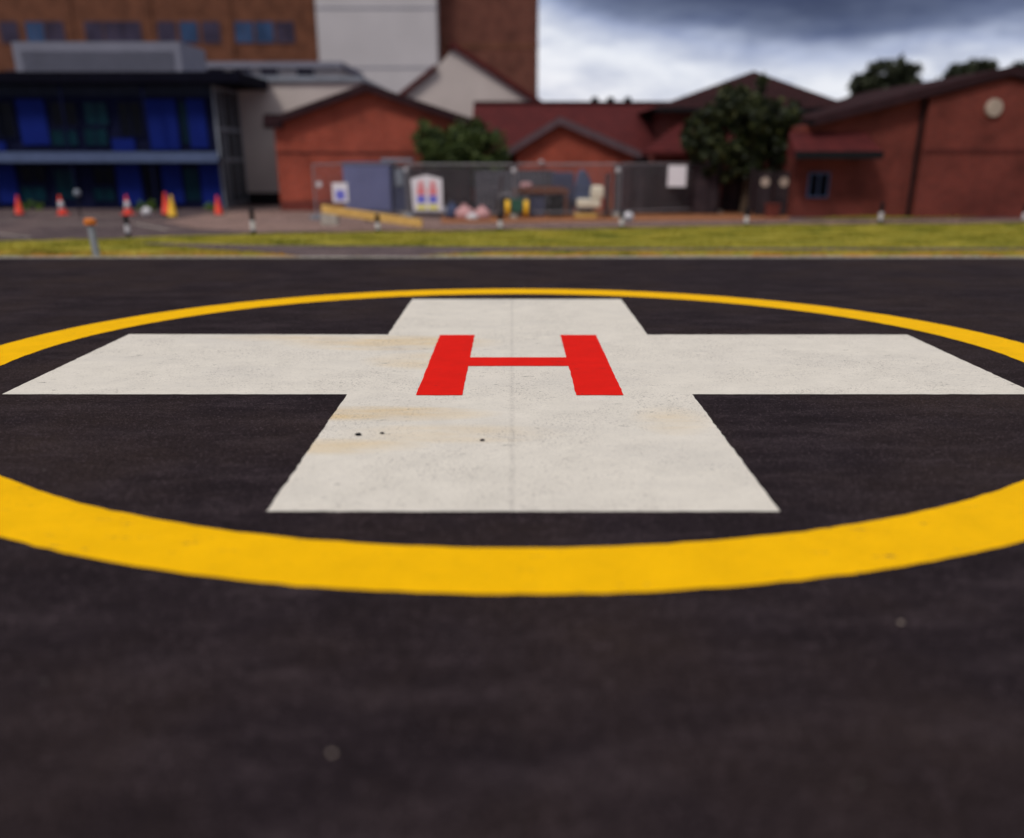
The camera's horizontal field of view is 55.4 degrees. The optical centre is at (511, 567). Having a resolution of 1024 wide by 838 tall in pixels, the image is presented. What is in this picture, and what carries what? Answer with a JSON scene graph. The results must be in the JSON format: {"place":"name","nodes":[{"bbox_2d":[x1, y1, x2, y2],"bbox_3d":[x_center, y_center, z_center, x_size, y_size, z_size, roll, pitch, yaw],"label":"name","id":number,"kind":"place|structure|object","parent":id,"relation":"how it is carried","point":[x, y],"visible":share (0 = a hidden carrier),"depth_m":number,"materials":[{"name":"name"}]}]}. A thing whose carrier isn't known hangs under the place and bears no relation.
{"place":"outdoors","nodes":[
{"label":"outdoors","id":0,"kind":"place"},
{"bbox_2d":[0,42,268,209],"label":"blue building","id":1,"kind":"structure","parent":0,"point":[104,125],"depth_m":36.34,"materials":[{"name":"black metal"}]},
{"bbox_2d":[0,101,18,138],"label":"window","id":2,"kind":"structure","parent":1,"relation":"in","point":[8,124],"depth_m":36.00,"materials":[{"name":"black glass"}]},
{"bbox_2d":[18,165,48,183],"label":"window","id":3,"kind":"structure","parent":1,"relation":"in","point":[29,174],"depth_m":36.71,"materials":[{"name":"black glass"}]},
{"bbox_2d":[18,185,48,201],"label":"window","id":4,"kind":"structure","parent":1,"relation":"in","point":[36,193],"depth_m":36.97,"materials":[{"name":"teal glass"}]},
{"bbox_2d":[48,128,79,145],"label":"window","id":5,"kind":"structure","parent":1,"relation":"in","point":[57,136],"depth_m":36.20,"materials":[{"name":"teal glass"}]},
{"bbox_2d":[48,101,80,127],"bbox_3d":[-16.485,-16.695,35.917,1.045,0.895,0.090,0,23,0],"label":"window","id":6,"kind":"structure","parent":1,"relation":"in","point":[70,107],"depth_m":35.91,"materials":[{"name":"black glass"}]},
{"bbox_2d":[52,169,80,199],"bbox_3d":[-16.827,-14.480,36.857,0.893,1.109,0.090,0,23,0],"label":"window","id":7,"kind":"structure","parent":1,"relation":"in","point":[63,178],"depth_m":36.83,"materials":[{"name":"teal glass"}]},
{"bbox_2d":[81,127,109,145],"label":"window","id":8,"kind":"structure","parent":1,"relation":"in","point":[92,136],"depth_m":36.20,"materials":[{"name":"teal glass"}]},
{"bbox_2d":[81,101,110,125],"bbox_3d":[-15.320,-16.719,35.907,0.928,0.842,0.090,0,23,0],"label":"window","id":9,"kind":"structure","parent":1,"relation":"in","point":[95,113],"depth_m":35.89,"materials":[{"name":"teal glass"}]},
{"bbox_2d":[91,167,116,185],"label":"window","id":10,"kind":"structure","parent":1,"relation":"in","point":[102,176],"depth_m":36.73,"materials":[{"name":"black glass"}]},
{"bbox_2d":[91,187,116,201],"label":"window","id":11,"kind":"structure","parent":1,"relation":"in","point":[100,194],"depth_m":36.99,"materials":[{"name":"teal glass"}]},
{"bbox_2d":[115,101,145,136],"bbox_3d":[-14.071,-16.547,35.980,0.930,1.216,0.090,0,23,0],"label":"window","id":12,"kind":"structure","parent":1,"relation":"in","point":[129,113],"depth_m":35.96,"materials":[{"name":"black glass"}]},
{"bbox_2d":[141,167,162,201],"bbox_3d":[-13.595,-14.479,36.857,0.625,1.220,0.090,0,23,0],"label":"window","id":13,"kind":"structure","parent":1,"relation":"in","point":[146,171],"depth_m":36.83,"materials":[{"name":"black glass"}]},
{"bbox_2d":[176,101,190,144],"bbox_3d":[-12.112,-16.424,36.032,0.349,1.484,0.090,0,23,0],"label":"window","id":14,"kind":"structure","parent":1,"relation":"in","point":[181,105],"depth_m":36.01,"materials":[{"name":"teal glass"}]},
{"bbox_2d":[182,167,201,201],"bbox_3d":[-12.091,-14.479,36.857,0.596,1.220,0.090,0,23,0],"label":"window","id":15,"kind":"structure","parent":1,"relation":"in","point":[191,179],"depth_m":36.84,"materials":[{"name":"teal glass"}]},
{"bbox_2d":[0,0,318,70],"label":"office block","id":16,"kind":"structure","parent":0,"point":[251,30],"depth_m":80.82,"materials":[{"name":"brown brick"}]},
{"bbox_2d":[0,21,20,42],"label":"window","id":17,"kind":"structure","parent":16,"relation":"in","point":[9,32],"depth_m":81.02,"materials":[{"name":"grey glass"}]},
{"bbox_2d":[24,21,45,41],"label":"window","id":18,"kind":"structure","parent":16,"relation":"in","point":[35,32],"depth_m":80.98,"materials":[{"name":"blue glass"}]},
{"bbox_2d":[44,21,65,41],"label":"window","id":19,"kind":"structure","parent":16,"relation":"in","point":[54,30],"depth_m":80.98,"materials":[{"name":"grey glass"}]},
{"bbox_2d":[83,21,104,41],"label":"window","id":20,"kind":"structure","parent":16,"relation":"in","point":[94,31],"depth_m":80.98,"materials":[{"name":"grey glass"}]},
{"bbox_2d":[103,21,124,41],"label":"window","id":21,"kind":"structure","parent":16,"relation":"in","point":[113,30],"depth_m":80.98,"materials":[{"name":"grey glass"}]},
{"bbox_2d":[121,21,142,41],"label":"window","id":22,"kind":"structure","parent":16,"relation":"in","point":[132,31],"depth_m":80.98,"materials":[{"name":"grey glass"}]},
{"bbox_2d":[156,21,177,41],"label":"window","id":23,"kind":"structure","parent":16,"relation":"in","point":[166,30],"depth_m":80.98,"materials":[{"name":"grey glass"}]},
{"bbox_2d":[178,21,199,42],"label":"window","id":24,"kind":"structure","parent":16,"relation":"in","point":[188,30],"depth_m":80.98,"materials":[{"name":"blue glass"}]},
{"bbox_2d":[200,21,221,42],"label":"window","id":25,"kind":"structure","parent":16,"relation":"in","point":[210,30],"depth_m":80.98,"materials":[{"name":"grey glass"}]},
{"bbox_2d":[234,21,254,42],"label":"window","id":26,"kind":"structure","parent":16,"relation":"in","point":[244,33],"depth_m":81.02,"materials":[{"name":"blue glass"}]},
{"bbox_2d":[254,21,274,42],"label":"window","id":27,"kind":"structure","parent":16,"relation":"in","point":[264,30],"depth_m":80.98,"materials":[{"name":"blue glass"}]},
{"bbox_2d":[275,21,294,42],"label":"window","id":28,"kind":"structure","parent":16,"relation":"in","point":[285,33],"depth_m":81.02,"materials":[{"name":"grey glass"}]},
{"bbox_2d":[206,62,363,76],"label":"flat roofed building","id":29,"kind":"structure","parent":0,"point":[300,69],"depth_m":53.54,"materials":[{"name":"grey"}]},
{"bbox_2d":[233,68,251,73],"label":"window","id":30,"kind":"structure","parent":29,"relation":"in","point":[248,70],"depth_m":53.52,"materials":[{"name":"grey glass"}]},
{"bbox_2d":[260,68,278,75],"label":"window","id":31,"kind":"structure","parent":29,"relation":"in","point":[263,71],"depth_m":53.55,"materials":[{"name":"grey glass"}]},
{"bbox_2d":[296,68,314,75],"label":"window","id":32,"kind":"structure","parent":29,"relation":"in","point":[299,71],"depth_m":53.57,"materials":[{"name":"grey glass"}]},
{"bbox_2d":[162,210,440,231],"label":"pavement","id":33,"kind":"structure","parent":0,"point":[280,221],"depth_m":29.61,"materials":[{"name":"concrete"}]},
{"bbox_2d":[213,195,224,214],"bbox_3d":[-10.036,-12.361,33.277,0.380,0.626,0.380,-4,23,-9],"label":"traffic cone","id":34,"kind":"object","parent":33,"relation":"on","point":[218,210],"visible":1,"depth_m":33.23,"materials":[{"name":"red plastic"}]},
{"bbox_2d":[321,214,339,224],"bbox_3d":[-5.311,-10.158,28.491,0.480,0.311,0.380,0,23,0],"label":"concrete block","id":35,"kind":"object","parent":33,"relation":"on","point":[329,219],"depth_m":28.32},
{"bbox_2d":[310,163,408,219],"bbox_3d":[-4.856,-12.146,31.467,3.414,1.644,0.640,-14,27,-29],"label":"fence panel","id":36,"kind":"object","parent":33,"relation":"on","point":[317,217],"visible":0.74,"depth_m":31.51,"materials":[{"name":"metal"}]},
{"bbox_2d":[332,183,348,201],"bbox_3d":[-5.390,-11.762,30.596,0.485,0.577,0.020,0,23,0],"label":"sign","id":37,"kind":"object","parent":36,"relation":"attached to","point":[340,192],"visible":1,"depth_m":30.59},
{"bbox_2d":[321,205,422,226],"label":"timber beam","id":38,"kind":"structure","parent":33,"relation":"on","point":[369,215],"depth_m":27.98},
{"bbox_2d":[237,77,388,203],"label":"rendered building","id":39,"kind":"structure","parent":0,"point":[282,95],"depth_m":39.16,"materials":[{"name":"paint"}]},
{"bbox_2d":[263,83,475,210],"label":"brick building","id":40,"kind":"structure","parent":0,"point":[365,122],"depth_m":34.75,"materials":[{"name":"red brick"}]},
{"bbox_2d":[315,0,438,93],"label":"lift tower","id":41,"kind":"structure","parent":0,"point":[391,45],"depth_m":74.15,"materials":[{"name":"paint"}]},
{"bbox_2d":[399,42,541,117],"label":"cream gable building","id":42,"kind":"structure","parent":0,"point":[458,79],"depth_m":46.68,"materials":[{"name":"paint"}]},
{"bbox_2d":[438,0,537,97],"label":"brick tower","id":43,"kind":"structure","parent":0,"point":[500,36],"depth_m":75.81,"materials":[{"name":"brick"}]},
{"bbox_2d":[0,204,1022,240],"bbox_3d":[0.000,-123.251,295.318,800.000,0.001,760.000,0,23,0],"label":"ground","id":44,"kind":"structure","parent":0,"point":[71,225],"depth_m":29.76,"materials":[{"name":"concrete"}]},
{"bbox_2d":[12,195,26,214],"bbox_3d":[-16.851,-12.361,33.279,0.380,0.626,0.380,-4,23,-14],"label":"traffic cone","id":45,"kind":"object","parent":44,"relation":"on","point":[18,209],"visible":1,"depth_m":33.24,"materials":[{"name":"red plastic"}]},
{"bbox_2d":[21,200,43,209],"bbox_3d":[-17.891,-13.443,36.236,0.958,0.419,0.662,0,23,0],"label":"plant","id":46,"kind":"object","parent":44,"relation":"on","point":[37,205],"visible":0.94,"depth_m":36.23,"materials":[{"name":"green plant"}]},
{"bbox_2d":[56,195,69,214],"bbox_3d":[-15.489,-12.448,33.484,0.380,0.626,0.380,-18,29,-30],"label":"traffic cone","id":47,"kind":"object","parent":44,"relation":"on","point":[61,209],"visible":1,"depth_m":33.45,"materials":[{"name":"orange plastic"}]},
{"bbox_2d":[73,189,81,217],"bbox_3d":[-14.037,-11.785,31.598,0.217,0.877,0.211,0,23,0],"label":"globe lamp","id":48,"kind":"object","parent":44,"relation":"on","point":[77,192],"visible":1,"depth_m":31.48,"materials":[{"name":"white plastic"}]},
{"bbox_2d":[1,216,167,237],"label":"parking bay marking","id":49,"kind":"object","parent":44,"relation":"on","point":[86,216],"visible":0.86,"depth_m":28.80,"materials":[{"name":"paint"}]},
{"bbox_2d":[123,215,130,235],"bbox_3d":[-9.760,-8.664,24.710,0.130,0.514,0.127,0,23,0],"label":"bollard","id":50,"kind":"object","parent":44,"relation":"on","point":[126,225],"visible":1,"depth_m":24.67,"materials":[{"name":"white plastic"}]},
{"bbox_2d":[121,195,135,214],"bbox_3d":[-13.220,-12.453,33.495,0.380,0.626,0.380,19,29,37],"label":"traffic cone","id":51,"kind":"object","parent":44,"relation":"on","point":[127,209],"visible":1,"depth_m":33.45,"materials":[{"name":"orange plastic"}]},
{"bbox_2d":[136,199,156,209],"bbox_3d":[-13.597,-13.416,36.240,0.817,0.514,0.464,0,23,0],"label":"plant","id":52,"kind":"object","parent":44,"relation":"on","point":[150,203],"visible":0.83,"depth_m":36.19,"materials":[{"name":"green plant"}]},
{"bbox_2d":[158,192,168,214],"bbox_3d":[-11.812,-12.406,33.264,0.437,0.720,0.437,16,26,32],"label":"traffic cone","id":53,"kind":"object","parent":44,"relation":"on","point":[165,206],"visible":0.69,"depth_m":33.20,"materials":[{"name":"red plastic"}]},
{"bbox_2d":[165,195,179,217],"bbox_3d":[-11.183,-11.867,32.035,0.418,0.688,0.418,-10,25,-28],"label":"traffic cone","id":54,"kind":"object","parent":44,"relation":"on","point":[172,213],"visible":1,"depth_m":31.99,"materials":[{"name":"yellow plastic"}]},
{"bbox_2d":[341,162,405,213],"bbox_3d":[-4.728,-13.594,34.860,2.256,1.659,2.480,0,23,0],"label":"storage container","id":55,"kind":"object","parent":44,"relation":"on","point":[395,196],"visible":0.61,"depth_m":33.77,"materials":[{"name":"blue metal"}]},
{"bbox_2d":[390,168,405,210],"bbox_3d":[-3.902,-13.533,34.858,0.603,1.389,2.050,0,23,0],"label":"end door","id":56,"kind":"structure","parent":55,"relation":"in","point":[398,193],"depth_m":33.97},
{"bbox_2d":[375,214,379,231],"bbox_3d":[-3.577,-9.165,25.961,0.130,0.460,0.127,0,23,0],"label":"bollard","id":57,"kind":"object","parent":44,"relation":"on","point":[377,221],"visible":1,"depth_m":25.91,"materials":[{"name":"white plastic"}]},
{"bbox_2d":[381,158,414,211],"bbox_3d":[-4.026,-13.632,34.789,1.103,1.784,0.900,0,23,0],"label":"shelter","id":58,"kind":"object","parent":44,"relation":"on","point":[410,160],"visible":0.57,"depth_m":34.05,"materials":[{"name":"metal"}]},
{"bbox_2d":[498,212,502,229],"bbox_3d":[-0.322,-9.405,26.487,0.130,0.490,0.127,0,23,0],"label":"bollard","id":59,"kind":"object","parent":44,"relation":"on","point":[500,227],"visible":0.94,"depth_m":26.44,"materials":[{"name":"white plastic"}]},
{"bbox_2d":[0,256,1023,257],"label":"kerb","id":60,"kind":"structure","parent":44,"relation":"on","point":[532,257],"depth_m":19.54,"materials":[{"name":"concrete"}]},
{"bbox_2d":[473,97,669,201],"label":"hospital wing","id":61,"kind":"structure","parent":44,"relation":"on","point":[624,122],"depth_m":40.67,"materials":[{"name":"tile"}]},
{"bbox_2d":[508,116,642,209],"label":"brick building","id":62,"kind":"structure","parent":44,"relation":"on","point":[559,139],"depth_m":35.49,"materials":[{"name":"brick"}]},
{"bbox_2d":[619,210,623,227],"bbox_3d":[3.079,-9.759,27.328,0.130,0.484,0.127,0,23,0],"label":"bollard","id":63,"kind":"object","parent":44,"relation":"on","point":[621,224],"visible":0.94,"depth_m":27.28,"materials":[{"name":"white plastic"}]},
{"bbox_2d":[315,221,1023,232],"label":"kerb","id":64,"kind":"structure","parent":44,"relation":"on","point":[615,226],"depth_m":27.86,"materials":[{"name":"concrete"}]},
{"bbox_2d":[637,71,842,209],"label":"hipped building","id":65,"kind":"structure","parent":44,"relation":"on","point":[669,118],"depth_m":36.38,"materials":[{"name":"red brick"}]},
{"bbox_2d":[744,208,749,225],"bbox_3d":[6.793,-10.145,28.219,0.130,0.500,0.127,0,23,0],"label":"bollard","id":66,"kind":"object","parent":44,"relation":"on","point":[746,219],"visible":0.95,"depth_m":28.17,"materials":[{"name":"white plastic"}]},
{"bbox_2d":[878,202,884,223],"bbox_3d":[10.980,-10.539,28.985,0.130,0.626,0.127,0,23,0],"label":"bollard","id":67,"kind":"object","parent":44,"relation":"on","point":[881,212],"visible":0.94,"depth_m":28.94,"materials":[{"name":"white plastic"}]},
{"bbox_2d":[845,53,923,96],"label":"tree","id":68,"kind":"object","parent":44,"relation":"on","point":[900,72],"visible":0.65,"depth_m":68.86,"materials":[{"name":"green plant"}]},
{"bbox_2d":[764,66,1023,217],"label":"brick building","id":69,"kind":"structure","parent":44,"relation":"on","point":[950,147],"depth_m":31.33,"materials":[{"name":"brick"}]},
{"bbox_2d":[806,172,830,197],"bbox_3d":[9.997,-12.476,31.820,0.686,0.767,0.090,0,23,0],"label":"window","id":70,"kind":"structure","parent":69,"relation":"in","point":[818,182],"depth_m":31.80,"materials":[{"name":"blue glass"}]},
{"bbox_2d":[936,57,1023,79],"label":"tree","id":71,"kind":"object","parent":44,"relation":"on","point":[971,65],"visible":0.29,"depth_m":74.45,"materials":[{"name":"green plant"}]},
{"bbox_2d":[0,258,1023,837],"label":"helipad tarmac","id":72,"kind":"structure","parent":0,"point":[142,702],"depth_m":4.28,"materials":[{"name":"asphalt"}]},
{"bbox_2d":[0,289,1023,593],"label":"landing circle","id":73,"kind":"object","parent":72,"relation":"on","point":[30,515],"visible":1,"depth_m":5.16,"materials":[{"name":"yellow paint"}]},
{"bbox_2d":[3,299,1023,511],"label":"cross marking","id":74,"kind":"object","parent":72,"relation":"on","point":[652,438],"visible":1,"depth_m":8.61,"materials":[{"name":"white paint"}]},
{"bbox_2d":[416,335,622,394],"bbox_3d":[0.068,-2.084,9.827,1.806,0.001,3.048,0,23,0],"label":"letter marking","id":75,"kind":"object","parent":74,"relation":"on","point":[585,360],"visible":1,"depth_m":9.65,"materials":[{"name":"red paint"}]},
{"bbox_2d":[0,222,1023,257],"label":"lawn","id":76,"kind":"structure","parent":0,"point":[889,237],"depth_m":23.02,"materials":[{"name":"plant"}]},
{"bbox_2d":[83,218,100,255],"bbox_3d":[-8.528,-6.709,19.818,0.240,0.746,0.240,0,23,0],"label":"marker post","id":77,"kind":"object","parent":76,"relation":"on","point":[90,223],"visible":0.97,"depth_m":19.75,"materials":[{"name":"grey plastic"}]},
{"bbox_2d":[249,208,255,234],"bbox_3d":[-6.701,-8.927,25.167,0.130,0.641,0.127,0,23,0],"label":"bollard","id":78,"kind":"object","parent":76,"relation":"on","point":[252,220],"visible":0.94,"depth_m":25.12,"materials":[{"name":"black plastic"}]},
{"bbox_2d":[132,242,1023,255],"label":"footpath","id":79,"kind":"structure","parent":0,"point":[301,250],"depth_m":21.25,"materials":[{"name":"concrete"}]},
{"bbox_2d":[441,210,788,223],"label":"bare earth","id":80,"kind":"structure","parent":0,"point":[646,216],"depth_m":31.53,"materials":[{"name":"soil"}]},
{"bbox_2d":[406,167,472,212],"bbox_3d":[-2.493,-12.965,33.579,2.262,1.501,0.149,0,23,0],"label":"timber fence","id":81,"kind":"object","parent":80,"relation":"on","point":[464,175],"visible":0.48,"depth_m":33.42,"materials":[{"name":"wood"}]},
{"bbox_2d":[446,202,457,217],"bbox_3d":[-1.940,-11.555,31.543,0.428,0.497,0.445,0,23,0],"label":"sack","id":82,"kind":"object","parent":80,"relation":"on","point":[451,208],"visible":0.91,"depth_m":31.41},
{"bbox_2d":[409,116,510,187],"bbox_3d":[-1.781,-14.206,34.398,3.558,3.193,2.245,-4,23,-9],"label":"bush","id":83,"kind":"object","parent":80,"relation":"on","point":[475,142],"visible":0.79,"depth_m":33.77,"materials":[{"name":"green plant"}]},
{"bbox_2d":[405,164,516,218],"bbox_3d":[-1.642,-12.138,31.448,3.620,1.644,0.640,0,23,0],"label":"fence panel","id":84,"kind":"object","parent":80,"relation":"on","point":[512,214],"visible":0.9,"depth_m":31.37,"materials":[{"name":"grey metal"}]},
{"bbox_2d":[411,175,442,210],"bbox_3d":[-2.745,-12.056,31.402,0.998,1.090,0.030,0,23,0],"label":"safety sign","id":85,"kind":"object","parent":84,"relation":"attached to","point":[426,192],"visible":1,"depth_m":31.41,"materials":[{"name":"plastic"}]},
{"bbox_2d":[455,204,473,218],"bbox_3d":[-1.512,-11.399,31.231,0.572,0.454,0.580,20,30,38],"label":"sack","id":86,"kind":"object","parent":80,"relation":"on","point":[463,211],"visible":0.91,"depth_m":31.04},
{"bbox_2d":[474,205,489,218],"bbox_3d":[-0.961,-11.373,31.224,0.523,0.410,0.517,0,23,0],"label":"sack","id":87,"kind":"object","parent":80,"relation":"on","point":[482,212],"visible":0.94,"depth_m":31.08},
{"bbox_2d":[493,176,502,216],"bbox_3d":[-0.452,-12.316,32.371,0.144,1.250,0.724,10,25,21],"label":"plank","id":88,"kind":"object","parent":80,"relation":"on","point":[500,190],"visible":0.86,"depth_m":32.35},
{"bbox_2d":[498,193,511,215],"bbox_3d":[-0.226,-11.879,32.002,0.430,0.735,0.492,0,23,0],"label":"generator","id":89,"kind":"object","parent":80,"relation":"on","point":[501,202],"visible":0.64,"depth_m":31.80,"materials":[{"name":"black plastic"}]},
{"bbox_2d":[474,170,553,211],"bbox_3d":[0.081,-12.805,33.304,2.700,1.422,0.120,0,23,0],"label":"grey hoarding","id":90,"kind":"object","parent":80,"relation":"on","point":[481,197],"visible":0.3,"depth_m":33.14,"materials":[{"name":"metal"}]},
{"bbox_2d":[504,191,528,215],"bbox_3d":[0.153,-11.902,31.915,0.800,0.746,1.156,0,23,0],"label":"barrow","id":91,"kind":"object","parent":80,"relation":"on","point":[516,205],"visible":0.99,"depth_m":31.50,"materials":[{"name":"green plastic"}]},
{"bbox_2d":[529,195,544,216],"bbox_3d":[0.831,-12.069,32.503,0.540,0.694,0.470,0,23,0],"label":"dark crate","id":92,"kind":"object","parent":80,"relation":"on","point":[534,205],"visible":0.8,"depth_m":32.31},
{"bbox_2d":[512,188,568,216],"bbox_3d":[0.936,-12.154,32.483,1.873,0.864,0.700,0,23,0],"label":"workbench","id":93,"kind":"object","parent":80,"relation":"on","point":[542,191],"visible":0.76,"depth_m":32.03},
{"bbox_2d":[548,196,562,216],"bbox_3d":[1.451,-12.046,32.513,0.490,0.644,0.470,0,23,0],"label":"dark crate","id":94,"kind":"object","parent":80,"relation":"on","point":[553,205],"visible":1,"depth_m":32.31,"materials":[{"name":"black plastic"}]},
{"bbox_2d":[552,172,573,213],"bbox_3d":[1.726,-12.749,33.197,0.723,1.303,0.520,0,23,0],"label":"metal cabinet","id":95,"kind":"object","parent":80,"relation":"on","point":[563,180],"visible":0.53,"depth_m":32.84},
{"bbox_2d":[514,163,619,217],"bbox_3d":[1.793,-12.304,31.841,3.498,1.644,0.640,0,23,0],"label":"fence panel","id":96,"kind":"object","parent":80,"relation":"on","point":[615,214],"visible":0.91,"depth_m":31.82,"materials":[{"name":"grey metal"}]},
{"bbox_2d":[573,171,594,210],"bbox_3d":[2.416,-12.465,32.379,0.755,1.385,0.473,0,23,0],"label":"covered stack","id":97,"kind":"object","parent":80,"relation":"on","point":[586,180],"visible":0.63,"depth_m":32.21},
{"bbox_2d":[574,185,603,218],"bbox_3d":[2.493,-11.826,31.552,0.902,0.988,0.570,0,23,0],"label":"upholstered armchair","id":98,"kind":"object","parent":80,"relation":"on","point":[596,193],"visible":1,"depth_m":31.32,"materials":[{"name":"beige fabric"}]},
{"bbox_2d":[603,173,609,216],"bbox_3d":[3.146,-12.361,32.352,0.145,1.350,0.652,4,23,9],"label":"plank","id":99,"kind":"object","parent":80,"relation":"on","point":[607,184],"visible":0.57,"depth_m":32.33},
{"bbox_2d":[624,212,633,220],"bbox_3d":[3.586,-10.877,30.249,0.325,0.299,0.289,-10,25,-22],"label":"white sack","id":100,"kind":"object","parent":80,"relation":"on","point":[628,216],"visible":0.88,"depth_m":30.16,"materials":[{"name":"plastic"}]},
{"bbox_2d":[613,163,721,213],"bbox_3d":[5.313,-13.023,33.554,3.651,1.628,0.150,0,23,0],"label":"timber fence","id":101,"kind":"object","parent":80,"relation":"on","point":[704,195],"visible":0.7,"depth_m":33.51,"materials":[{"name":"wood"}]},
{"bbox_2d":[617,163,721,213],"bbox_3d":[5.333,-12.839,33.100,4.247,1.644,0.640,-12,26,-26],"label":"fence panel","id":102,"kind":"object","parent":80,"relation":"on","point":[672,209],"visible":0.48,"depth_m":32.72,"materials":[{"name":"grey metal"}]},
{"bbox_2d":[667,165,686,186],"bbox_3d":[5.550,-13.165,32.798,0.618,0.664,0.012,0,23,0],"label":"blank sign","id":103,"kind":"object","parent":102,"relation":"attached to","point":[676,175],"visible":1,"depth_m":32.79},
{"bbox_2d":[720,169,754,211],"bbox_3d":[7.968,-13.339,34.506,1.148,1.466,0.150,0,23,0],"label":"timber fence","id":104,"kind":"object","parent":80,"relation":"on","point":[730,196],"visible":0.43,"depth_m":34.51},
{"bbox_2d":[679,70,805,213],"bbox_3d":[8.032,-14.460,33.335,4.772,4.493,3.058,0,23,0],"label":"broadleaf tree","id":105,"kind":"object","parent":80,"relation":"on","point":[746,116],"visible":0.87,"depth_m":32.62,"materials":[{"name":"green plant"}]},
{"bbox_2d":[748,168,790,215],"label":"timber gate","id":106,"kind":"structure","parent":80,"relation":"on","point":[764,183],"depth_m":32.57,"materials":[{"name":"wood"}]},
{"bbox_2d":[441,219,1020,227],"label":"road","id":107,"kind":"structure","parent":0,"point":[526,225],"depth_m":29.24,"materials":[{"name":"asphalt"}]},
{"bbox_2d":[764,203,780,216],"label":"brick pier","id":108,"kind":"structure","parent":0,"point":[772,209],"depth_m":32.08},
{"bbox_2d":[538,0,1023,100],"label":"sky","id":109,"kind":"structure","parent":0,"point":[639,50],"materials":[{"name":"grey"}]},
{"bbox_2d":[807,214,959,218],"bbox_3d":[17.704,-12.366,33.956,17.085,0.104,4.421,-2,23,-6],"label":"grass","id":110,"kind":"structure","parent":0,"point":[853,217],"depth_m":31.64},
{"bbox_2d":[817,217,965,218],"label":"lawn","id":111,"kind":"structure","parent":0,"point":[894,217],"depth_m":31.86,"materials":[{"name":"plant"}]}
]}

